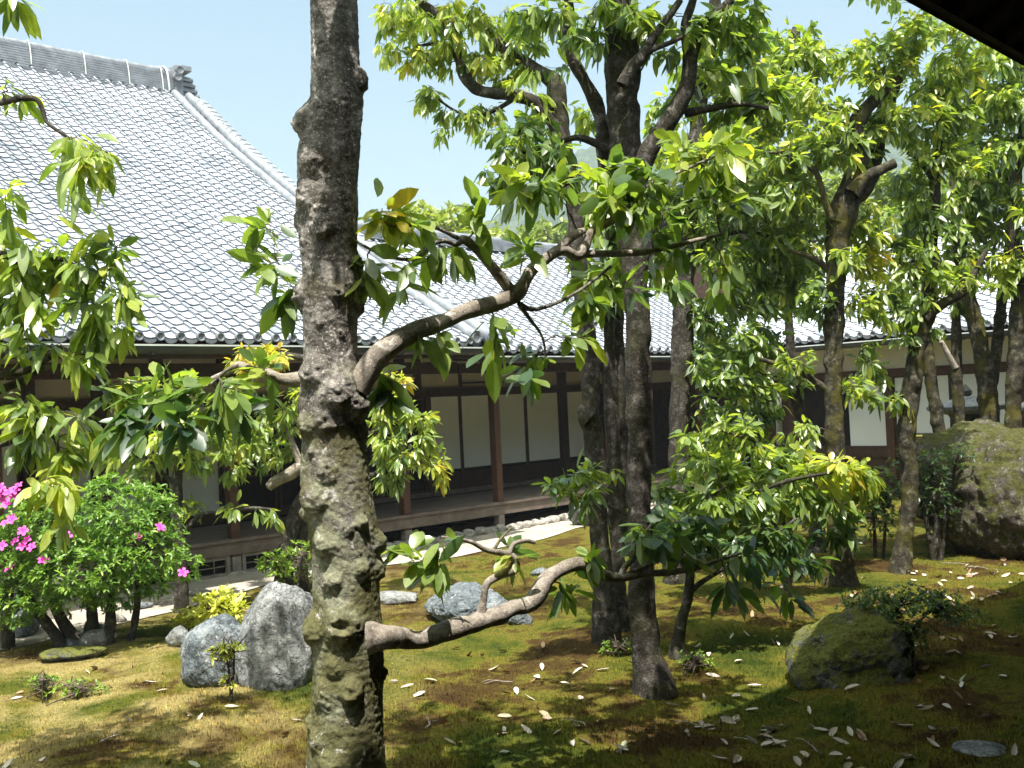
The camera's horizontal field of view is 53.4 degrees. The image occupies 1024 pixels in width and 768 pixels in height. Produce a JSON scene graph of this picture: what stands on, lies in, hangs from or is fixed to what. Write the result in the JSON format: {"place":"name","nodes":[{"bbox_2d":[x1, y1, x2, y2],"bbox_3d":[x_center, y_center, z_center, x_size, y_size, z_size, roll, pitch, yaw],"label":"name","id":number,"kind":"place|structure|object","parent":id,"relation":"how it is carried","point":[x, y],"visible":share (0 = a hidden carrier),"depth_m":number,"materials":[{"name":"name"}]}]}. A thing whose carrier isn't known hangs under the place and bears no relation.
{"place":"outdoors","nodes":[
{"label":"outdoors","id":0,"kind":"place"},
{"bbox_2d":[0,577,63,618],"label":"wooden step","id":1,"kind":"object","parent":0,"point":[49,612],"visible":0.05,"depth_m":10.99,"materials":[{"name":"grey wood"}]},
{"bbox_2d":[0,498,653,649],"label":"gravel path","id":2,"kind":"structure","parent":0,"point":[247,581],"depth_m":13.63,"materials":[{"name":"gravel"}]},
{"bbox_2d":[116,613,126,622],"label":"edging stone","id":3,"kind":"object","parent":2,"relation":"on","point":[120,617],"visible":0.47,"depth_m":10.72,"materials":[{"name":"stone"}]},
{"bbox_2d":[122,602,152,609],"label":"edging stone","id":4,"kind":"object","parent":2,"relation":"on","point":[144,605],"visible":0.44,"depth_m":11.40,"materials":[{"name":"stone"}]},
{"bbox_2d":[189,587,211,596],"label":"edging stone","id":5,"kind":"object","parent":2,"relation":"on","point":[195,590],"visible":0.62,"depth_m":12.03,"materials":[{"name":"stone"}]},
{"bbox_2d":[496,524,505,531],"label":"kerb stone","id":6,"kind":"object","parent":2,"relation":"on","point":[501,528],"visible":0.72,"depth_m":16.85,"materials":[{"name":"stone"}]},
{"bbox_2d":[538,517,548,523],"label":"kerb stone","id":7,"kind":"object","parent":2,"relation":"on","point":[545,520],"visible":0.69,"depth_m":17.63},
{"bbox_2d":[0,435,1023,767],"bbox_3d":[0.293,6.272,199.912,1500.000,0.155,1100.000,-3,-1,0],"label":"ground","id":8,"kind":"structure","parent":0,"point":[568,541],"depth_m":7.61,"materials":[{"name":"plant"}]},
{"bbox_2d":[2,757,12,767],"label":"fallen leaf","id":9,"kind":"object","parent":8,"relation":"on","point":[7,763],"visible":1,"depth_m":6.43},
{"bbox_2d":[0,608,39,637],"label":"garden rock","id":10,"kind":"object","parent":8,"relation":"on","point":[28,630],"visible":0.23,"depth_m":10.16,"materials":[{"name":"stone"}]},
{"bbox_2d":[24,669,61,703],"bbox_3d":[-3.777,2.403,8.120,0.302,0.276,0.453,-3,-1,0],"label":"seedling tuft","id":11,"kind":"object","parent":8,"relation":"on","point":[40,681],"visible":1,"depth_m":8.09,"materials":[{"name":"green plant"}]},
{"bbox_2d":[39,645,106,661],"bbox_3d":[-4.018,2.475,9.353,0.603,0.117,0.366,-3,-1,0],"label":"garden rock","id":12,"kind":"object","parent":8,"relation":"on","point":[67,653],"visible":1,"depth_m":9.25,"materials":[{"name":"stone"}]},
{"bbox_2d":[65,638,82,645],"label":"edging stone","id":13,"kind":"object","parent":8,"relation":"on","point":[70,642],"visible":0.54,"depth_m":9.66,"materials":[{"name":"stone"}]},
{"bbox_2d":[43,675,108,705],"bbox_3d":[-3.399,2.386,7.995,0.494,0.226,0.342,-3,-1,0],"label":"seedling tuft","id":14,"kind":"object","parent":8,"relation":"on","point":[78,687],"visible":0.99,"depth_m":7.92,"materials":[{"name":"green plant"}]},
{"bbox_2d":[0,0,159,557],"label":"leafy tree","id":15,"kind":"object","parent":8,"relation":"on","point":[26,279],"visible":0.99,"depth_m":5.12,"materials":[{"name":"green plant"}]},
{"bbox_2d":[83,621,103,632],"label":"edging stone","id":16,"kind":"object","parent":8,"relation":"on","point":[100,625],"visible":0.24,"depth_m":10.16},
{"bbox_2d":[81,629,118,645],"bbox_3d":[-3.955,2.436,9.756,0.374,0.174,0.185,-3,-1,0],"label":"edging stone","id":17,"kind":"object","parent":8,"relation":"on","point":[96,637],"visible":0.84,"depth_m":9.70,"materials":[{"name":"stone"}]},
{"bbox_2d":[0,471,206,650],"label":"azalea bush","id":18,"kind":"object","parent":8,"relation":"on","point":[47,559],"visible":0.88,"depth_m":9.53,"materials":[{"name":"green plant"}]},
{"bbox_2d":[99,730,121,742],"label":"fallen twig","id":19,"kind":"object","parent":8,"relation":"on","point":[109,737],"visible":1,"depth_m":6.85,"materials":[{"name":"wood"}]},
{"bbox_2d":[150,595,173,604],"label":"edging stone","id":20,"kind":"object","parent":8,"relation":"on","point":[165,600],"visible":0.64,"depth_m":11.58,"materials":[{"name":"stone"}]},
{"bbox_2d":[165,625,187,646],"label":"garden rock","id":21,"kind":"object","parent":8,"relation":"on","point":[175,636],"visible":0.81,"depth_m":9.45,"materials":[{"name":"stone"}]},
{"bbox_2d":[79,367,284,613],"bbox_3d":[-3.671,1.232,11.190,2.342,2.914,1.090,-3,-1,0],"label":"slim tree","id":22,"kind":"object","parent":8,"relation":"on","point":[193,463],"visible":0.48,"depth_m":11.14,"materials":[{"name":"green plant"}]},
{"bbox_2d":[188,761,199,766],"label":"fallen leaf","id":23,"kind":"object","parent":8,"relation":"on","point":[194,763],"visible":0.95,"depth_m":6.28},
{"bbox_2d":[163,583,250,629],"bbox_3d":[-2.959,2.254,10.111,0.848,0.450,0.755,-4,-2,41],"label":"yellow shrub","id":24,"kind":"object","parent":8,"relation":"on","point":[231,604],"visible":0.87,"depth_m":10.03,"materials":[{"name":"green plant"}]},
{"bbox_2d":[180,613,240,687],"bbox_3d":[-2.394,2.170,8.268,0.578,0.560,0.644,-2,-1,-34],"label":"garden rock","id":25,"kind":"object","parent":8,"relation":"on","point":[198,669],"visible":0.62,"depth_m":8.03,"materials":[{"name":"stone"}]},
{"bbox_2d":[204,635,246,702],"bbox_3d":[-2.124,2.141,7.546,0.354,0.548,0.229,-3,-1,0],"label":"nandina plant","id":26,"kind":"object","parent":8,"relation":"on","point":[225,654],"visible":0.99,"depth_m":7.53,"materials":[{"name":"green plant"}]},
{"bbox_2d":[0,36,512,601],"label":"temple hall","id":27,"kind":"structure","parent":8,"relation":"on","point":[196,168],"depth_m":15.51,"materials":[{"name":"grey tile"}]},
{"bbox_2d":[14,574,126,601],"bbox_3d":[-5.259,2.448,12.088,1.350,0.268,0.110,-2,-2,-44],"label":"vent window","id":28,"kind":"structure","parent":27,"relation":"in","point":[72,599],"depth_m":12.13,"materials":[{"name":"brown wood"}]},
{"bbox_2d":[130,556,230,591],"bbox_3d":[-4.257,2.422,13.073,1.360,0.268,0.110,-2,-2,-44],"label":"vent window","id":29,"kind":"structure","parent":27,"relation":"in","point":[214,566],"depth_m":13.36,"materials":[{"name":"brown wood"}]},
{"bbox_2d":[237,407,278,513],"bbox_3d":[-4.097,1.167,16.202,0.780,1.730,0.050,-2,-2,-44],"label":"wooden door","id":30,"kind":"structure","parent":27,"relation":"in","point":[254,493],"depth_m":16.22,"materials":[{"name":"brown wood"}]},
{"bbox_2d":[241,548,278,572],"bbox_3d":[-3.394,2.399,13.921,0.700,0.268,0.110,-2,-2,-44],"label":"vent window","id":31,"kind":"structure","parent":27,"relation":"in","point":[247,559],"depth_m":13.80,"materials":[{"name":"grey wood"}]},
{"bbox_2d":[275,402,301,508],"bbox_3d":[-3.534,1.153,16.756,0.760,1.730,0.050,-2,-2,-44],"label":"wooden door","id":32,"kind":"structure","parent":27,"relation":"in","point":[287,492],"depth_m":16.61,"materials":[{"name":"brown wood"}]},
{"bbox_2d":[235,581,312,690],"bbox_3d":[-1.876,2.020,8.112,0.788,0.848,0.645,-3,-1,0],"label":"garden rock","id":33,"kind":"object","parent":8,"relation":"on","point":[276,654],"visible":0.77,"depth_m":7.88,"materials":[{"name":"stone"}]},
{"bbox_2d":[254,538,312,586],"bbox_3d":[-2.538,2.156,11.674,0.522,0.744,0.842,-3,-1,29],"label":"shrub","id":34,"kind":"object","parent":8,"relation":"on","point":[276,563],"visible":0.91,"depth_m":11.52,"materials":[{"name":"green plant"}]},
{"bbox_2d":[212,342,453,592],"bbox_3d":[-2.118,1.047,11.712,2.901,3.168,0.929,-3,-1,7],"label":"pruned tree","id":35,"kind":"object","parent":8,"relation":"on","point":[385,460],"visible":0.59,"depth_m":11.72,"materials":[{"name":"green plant"}]},
{"bbox_2d":[380,590,417,604],"bbox_3d":[-1.356,2.393,11.415,0.608,0.132,0.381,-3,-1,0],"label":"garden rock","id":36,"kind":"object","parent":8,"relation":"on","point":[394,597],"visible":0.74,"depth_m":11.28,"materials":[{"name":"stone"}]},
{"bbox_2d":[393,541,408,544],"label":"kerb stone","id":37,"kind":"object","parent":8,"relation":"on","point":[396,542],"visible":0.27,"depth_m":15.31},
{"bbox_2d":[430,536,438,543],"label":"kerb stone","id":38,"kind":"object","parent":8,"relation":"on","point":[435,540],"visible":0.3,"depth_m":15.73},
{"bbox_2d":[86,0,814,767],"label":"knotty tree","id":39,"kind":"object","parent":8,"relation":"on","point":[348,636],"visible":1,"depth_m":4.80,"materials":[{"name":"green plant"}]},
{"bbox_2d":[402,198,509,237],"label":"distant tree","id":40,"kind":"object","parent":8,"relation":"on","point":[450,223],"visible":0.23,"depth_m":33.74,"materials":[{"name":"green plant"}]},
{"bbox_2d":[424,582,507,628],"bbox_3d":[-0.450,2.210,10.138,0.765,0.446,0.895,-2,-1,-35],"label":"garden rock","id":41,"kind":"object","parent":8,"relation":"on","point":[461,598],"visible":0.62,"depth_m":9.93,"materials":[{"name":"stone"}]},
{"bbox_2d":[462,529,476,537],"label":"kerb stone","id":42,"kind":"object","parent":8,"relation":"on","point":[467,533],"visible":0.68,"depth_m":16.34,"materials":[{"name":"stone"}]},
{"bbox_2d":[474,527,487,534],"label":"kerb stone","id":43,"kind":"object","parent":8,"relation":"on","point":[481,530],"visible":0.67,"depth_m":16.50,"materials":[{"name":"stone"}]},
{"bbox_2d":[486,526,497,533],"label":"kerb stone","id":44,"kind":"object","parent":8,"relation":"on","point":[492,529],"visible":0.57,"depth_m":16.71,"materials":[{"name":"stone"}]},
{"bbox_2d":[368,0,621,645],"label":"garden tree","id":45,"kind":"object","parent":8,"relation":"on","point":[431,21],"visible":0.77,"depth_m":8.90,"materials":[{"name":"green plant"}]},
{"bbox_2d":[497,713,510,716],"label":"fallen leaf","id":46,"kind":"object","parent":8,"relation":"on","point":[504,714],"visible":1,"depth_m":6.97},
{"bbox_2d":[505,523,522,529],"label":"kerb stone","id":47,"kind":"object","parent":8,"relation":"on","point":[514,526],"visible":0.66,"depth_m":16.97,"materials":[{"name":"stone"}]},
{"bbox_2d":[508,614,532,624],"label":"garden rock","id":48,"kind":"object","parent":8,"relation":"on","point":[525,619],"visible":0.49,"depth_m":9.83,"materials":[{"name":"stone"}]},
{"bbox_2d":[516,522,530,527],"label":"kerb stone","id":49,"kind":"object","parent":8,"relation":"on","point":[525,524],"visible":0.59,"depth_m":17.14,"materials":[{"name":"stone"}]},
{"bbox_2d":[521,724,531,732],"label":"fallen leaf","id":50,"kind":"object","parent":8,"relation":"on","point":[525,728],"visible":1,"depth_m":6.51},
{"bbox_2d":[530,567,545,575],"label":"garden rock","id":51,"kind":"object","parent":8,"relation":"on","point":[537,571],"visible":0.63,"depth_m":12.40,"materials":[{"name":"stone"}]},
{"bbox_2d":[532,519,545,525],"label":"kerb stone","id":52,"kind":"object","parent":8,"relation":"on","point":[537,522],"visible":0.64,"depth_m":17.47,"materials":[{"name":"stone"}]},
{"bbox_2d":[516,215,567,243],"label":"distant tree","id":53,"kind":"object","parent":8,"relation":"on","point":[544,232],"visible":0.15,"depth_m":41.70,"materials":[{"name":"green plant"}]},
{"bbox_2d":[545,515,560,522],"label":"kerb stone","id":54,"kind":"object","parent":8,"relation":"on","point":[554,518],"visible":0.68,"depth_m":17.78,"materials":[{"name":"stone"}]},
{"bbox_2d":[558,513,568,520],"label":"kerb stone","id":55,"kind":"object","parent":8,"relation":"on","point":[564,516],"visible":0.48,"depth_m":17.93,"materials":[{"name":"stone"}]},
{"bbox_2d":[358,221,782,534],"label":"corridor wing","id":56,"kind":"structure","parent":8,"relation":"on","point":[503,452],"depth_m":19.43,"materials":[{"name":"tile"}]},
{"bbox_2d":[365,414,393,498],"bbox_3d":[-2.410,1.133,17.859,0.750,1.750,0.050,-2,-2,-44],"label":"wooden door","id":57,"kind":"structure","parent":56,"relation":"in","point":[369,449],"depth_m":17.81,"materials":[{"name":"brown wood"}]},
{"bbox_2d":[392,397,427,494],"bbox_3d":[-1.861,1.119,18.399,0.750,1.750,0.050,-2,-2,-44],"label":"wooden door","id":58,"kind":"structure","parent":56,"relation":"in","point":[417,486],"depth_m":18.52,"materials":[{"name":"brown wood"}]},
{"bbox_2d":[599,391,606,469],"bbox_3d":[1.954,1.019,22.148,0.770,1.750,0.050,-2,-2,-44],"label":"wooden door","id":59,"kind":"structure","parent":56,"relation":"in","point":[601,409],"depth_m":22.17,"materials":[{"name":"brown wood"}]},
{"bbox_2d":[568,507,588,525],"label":"garden rock","id":60,"kind":"object","parent":8,"relation":"on","point":[574,515],"visible":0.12,"depth_m":17.22,"materials":[{"name":"stone"}]},
{"bbox_2d":[546,97,630,631],"bbox_3d":[0.790,-0.104,9.245,0.885,5.062,0.628,-3,-1,0],"label":"garden tree","id":61,"kind":"object","parent":8,"relation":"on","point":[615,396],"visible":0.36,"depth_m":9.25,"materials":[{"name":"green plant"}]},
{"bbox_2d":[599,634,631,656],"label":"seedling tuft","id":62,"kind":"object","parent":8,"relation":"on","point":[616,646],"visible":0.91,"depth_m":8.44,"materials":[{"name":"green plant"}]},
{"bbox_2d":[614,743,627,750],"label":"fallen leaf","id":63,"kind":"object","parent":8,"relation":"on","point":[619,746],"visible":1,"depth_m":6.11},
{"bbox_2d":[470,0,793,700],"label":"garden tree","id":64,"kind":"object","parent":8,"relation":"on","point":[627,49],"visible":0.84,"depth_m":7.26,"materials":[{"name":"green plant"}]},
{"bbox_2d":[674,649,715,675],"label":"seedling tuft","id":65,"kind":"object","parent":8,"relation":"on","point":[694,660],"visible":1,"depth_m":7.85,"materials":[{"name":"green plant"}]},
{"bbox_2d":[530,447,872,659],"bbox_3d":[1.655,1.421,8.307,2.948,1.931,0.837,-2,-1,-13],"label":"young tree","id":66,"kind":"object","parent":8,"relation":"on","point":[781,549],"visible":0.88,"depth_m":8.32,"materials":[{"name":"green plant"}]},
{"bbox_2d":[703,724,716,727],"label":"fallen leaf","id":67,"kind":"object","parent":8,"relation":"on","point":[709,726],"visible":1,"depth_m":6.49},
{"bbox_2d":[720,715,735,723],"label":"fallen leaf","id":68,"kind":"object","parent":8,"relation":"on","point":[730,719],"visible":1,"depth_m":6.69,"materials":[{"name":"plant"}]},
{"bbox_2d":[733,754,741,762],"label":"fallen leaf","id":69,"kind":"object","parent":8,"relation":"on","point":[736,757],"visible":1,"depth_m":5.90,"materials":[{"name":"plant"}]},
{"bbox_2d":[690,390,792,530],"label":"leaning tree","id":70,"kind":"object","parent":8,"relation":"on","point":[768,419],"visible":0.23,"depth_m":13.91,"materials":[{"name":"green plant"}]},
{"bbox_2d":[641,0,848,584],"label":"garden tree","id":71,"kind":"object","parent":8,"relation":"on","point":[805,52],"visible":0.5,"depth_m":11.40,"materials":[{"name":"green plant"}]},
{"bbox_2d":[693,180,826,552],"bbox_3d":[3.160,-0.207,13.201,2.034,5.178,0.967,-3,-1,0],"label":"slender tree","id":72,"kind":"object","parent":8,"relation":"on","point":[798,407],"visible":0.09,"depth_m":13.14,"materials":[{"name":"green plant"}]},
{"bbox_2d":[761,741,772,745],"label":"fallen leaf","id":73,"kind":"object","parent":8,"relation":"on","point":[766,743],"visible":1,"depth_m":6.19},
{"bbox_2d":[663,409,885,597],"bbox_3d":[2.680,1.297,10.324,2.358,2.117,0.768,-3,-1,0],"label":"young tree","id":74,"kind":"object","parent":8,"relation":"on","point":[741,434],"visible":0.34,"depth_m":10.37,"materials":[{"name":"green plant"}]},
{"bbox_2d":[772,739,785,746],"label":"fallen leaf","id":75,"kind":"object","parent":8,"relation":"on","point":[777,741],"visible":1,"depth_m":6.20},
{"bbox_2d":[747,170,827,221],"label":"distant tree","id":76,"kind":"object","parent":8,"relation":"on","point":[750,176],"depth_m":33.42,"materials":[{"name":"green plant"}]},
{"bbox_2d":[793,756,801,765],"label":"fallen leaf","id":77,"kind":"object","parent":8,"relation":"on","point":[797,760],"visible":1,"depth_m":5.85,"materials":[{"name":"plant"}]},
{"bbox_2d":[813,727,827,730],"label":"fallen leaf","id":78,"kind":"object","parent":8,"relation":"on","point":[820,728],"visible":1,"depth_m":6.39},
{"bbox_2d":[828,727,837,735],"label":"fallen leaf","id":79,"kind":"object","parent":8,"relation":"on","point":[833,730],"visible":1,"depth_m":6.32,"materials":[{"name":"plant"}]},
{"bbox_2d":[830,751,842,754],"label":"fallen leaf","id":80,"kind":"object","parent":8,"relation":"on","point":[835,753],"visible":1,"depth_m":5.97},
{"bbox_2d":[651,191,1023,496],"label":"side hall","id":81,"kind":"structure","parent":8,"relation":"on","point":[872,437],"depth_m":19.52,"materials":[{"name":"grey tile"}]},
{"bbox_2d":[833,737,848,744],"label":"fallen leaf","id":82,"kind":"object","parent":8,"relation":"on","point":[840,740],"visible":1,"depth_m":6.17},
{"bbox_2d":[726,0,960,586],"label":"forked tree","id":83,"kind":"object","parent":8,"relation":"on","point":[864,142],"visible":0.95,"depth_m":10.92,"materials":[{"name":"green plant"}]},
{"bbox_2d":[843,762,852,767],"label":"fallen leaf","id":84,"kind":"object","parent":8,"relation":"on","point":[847,764],"visible":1,"depth_m":5.81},
{"bbox_2d":[847,726,852,735],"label":"fallen leaf","id":85,"kind":"object","parent":8,"relation":"on","point":[849,730],"visible":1,"depth_m":6.30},
{"bbox_2d":[785,603,916,689],"bbox_3d":[2.557,1.966,7.601,1.066,0.606,0.756,-3,-1,0],"label":"garden rock","id":86,"kind":"object","parent":8,"relation":"on","point":[861,646],"visible":0.88,"depth_m":7.35,"materials":[{"name":"stone"}]},
{"bbox_2d":[845,684,859,689],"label":"fallen leaf","id":87,"kind":"object","parent":8,"relation":"on","point":[850,686],"visible":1,"depth_m":7.19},
{"bbox_2d":[848,465,900,557],"bbox_3d":[4.501,1.605,12.595,0.704,1.218,0.682,-3,-1,16],"label":"shrub","id":88,"kind":"object","parent":8,"relation":"on","point":[884,504],"visible":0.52,"depth_m":12.57,"materials":[{"name":"green plant"}]},
{"bbox_2d":[808,159,947,224],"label":"distant tree","id":89,"kind":"object","parent":8,"relation":"on","point":[877,193],"visible":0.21,"depth_m":29.56,"materials":[{"name":"green plant"}]},
{"bbox_2d":[893,758,903,767],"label":"fallen leaf","id":90,"kind":"object","parent":8,"relation":"on","point":[898,762],"visible":1,"depth_m":5.76,"materials":[{"name":"plant"}]},
{"bbox_2d":[899,752,916,757],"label":"fallen leaf","id":91,"kind":"object","parent":8,"relation":"on","point":[905,754],"visible":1,"depth_m":5.86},
{"bbox_2d":[872,189,949,432],"bbox_3d":[5.689,-0.261,14.200,1.100,5.054,0.874,-3,-1,0],"label":"mossy tree","id":92,"kind":"object","parent":8,"relation":"on","point":[936,411],"visible":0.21,"depth_m":14.13,"materials":[{"name":"green plant"}]},
{"bbox_2d":[917,705,934,709],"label":"fallen leaf","id":93,"kind":"object","parent":8,"relation":"on","point":[924,707],"visible":1,"depth_m":6.68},
{"bbox_2d":[860,1,996,574],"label":"bent tree","id":94,"kind":"object","parent":8,"relation":"on","point":[930,223],"visible":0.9,"depth_m":11.59,"materials":[{"name":"green plant"}]},
{"bbox_2d":[884,442,975,560],"bbox_3d":[5.132,1.455,12.408,1.062,1.482,0.715,-3,-1,13],"label":"shrub","id":95,"kind":"object","parent":8,"relation":"on","point":[936,540],"visible":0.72,"depth_m":12.37,"materials":[{"name":"green plant"}]},
{"bbox_2d":[927,737,939,746],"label":"fallen leaf","id":96,"kind":"object","parent":8,"relation":"on","point":[932,742],"visible":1,"depth_m":6.02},
{"bbox_2d":[899,418,1023,559],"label":"boulder","id":97,"kind":"object","parent":8,"relation":"on","point":[988,490],"visible":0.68,"depth_m":12.30,"materials":[{"name":"stone"}]},
{"bbox_2d":[905,0,1023,65],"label":"overhanging roof","id":98,"kind":"structure","parent":8,"relation":"on","point":[997,25],"depth_m":7.04,"materials":[{"name":"tile"}]},
{"bbox_2d":[926,384,1004,426],"bbox_3d":[6.907,1.052,15.385,1.004,2.098,1.160,-3,-1,0],"label":"garden lantern","id":99,"kind":"object","parent":8,"relation":"on","point":[971,410],"visible":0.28,"depth_m":15.17,"materials":[{"name":"stone"}]},
{"bbox_2d":[939,133,1001,422],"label":"mossy tree","id":100,"kind":"object","parent":8,"relation":"on","point":[954,356],"visible":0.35,"depth_m":13.93,"materials":[{"name":"green plant"}]},
{"bbox_2d":[921,48,1023,421],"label":"mossy tree","id":101,"kind":"object","parent":8,"relation":"on","point":[987,361],"visible":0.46,"depth_m":13.71,"materials":[{"name":"green plant"}]},
{"bbox_2d":[952,740,1006,756],"bbox_3d":[2.703,2.116,5.897,0.290,0.058,0.283,-3,-1,30],"label":"stepping stone","id":102,"kind":"object","parent":8,"relation":"on","point":[981,748],"visible":0.96,"depth_m":5.86,"materials":[{"name":"stone"}]},
{"bbox_2d":[969,51,1023,428],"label":"mossy tree","id":103,"kind":"object","parent":8,"relation":"on","point":[1010,156],"visible":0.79,"depth_m":13.29,"materials":[{"name":"green plant"}]},
{"bbox_2d":[1011,743,1017,754],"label":"fallen leaf","id":104,"kind":"object","parent":8,"relation":"on","point":[1014,751],"visible":0.95,"depth_m":5.79,"materials":[{"name":"plant"}]},
{"bbox_2d":[0,0,1023,232],"label":"sky","id":105,"kind":"structure","parent":0,"point":[250,60],"materials":[{"name":"blue"}]},
{"bbox_2d":[591,168,763,469],"bbox_3d":[4.615,-1.544,28.343,4.800,8.040,5.300,-3,-1,-9],"label":"tree","id":106,"kind":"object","parent":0,"point":[701,289],"depth_m":26.43,"materials":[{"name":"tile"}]},
{"bbox_2d":[485,128,1023,268],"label":"hill","id":107,"kind":"structure","parent":0,"point":[588,156],"depth_m":286.15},
{"bbox_2d":[833,581,988,654],"bbox_3d":[3.051,1.846,7.725,1.177,0.686,0.598,-3,-1,0],"label":"twiggy shrub","id":108,"kind":"object","parent":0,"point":[940,608],"visible":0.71,"depth_m":7.67,"materials":[{"name":"green plant"}]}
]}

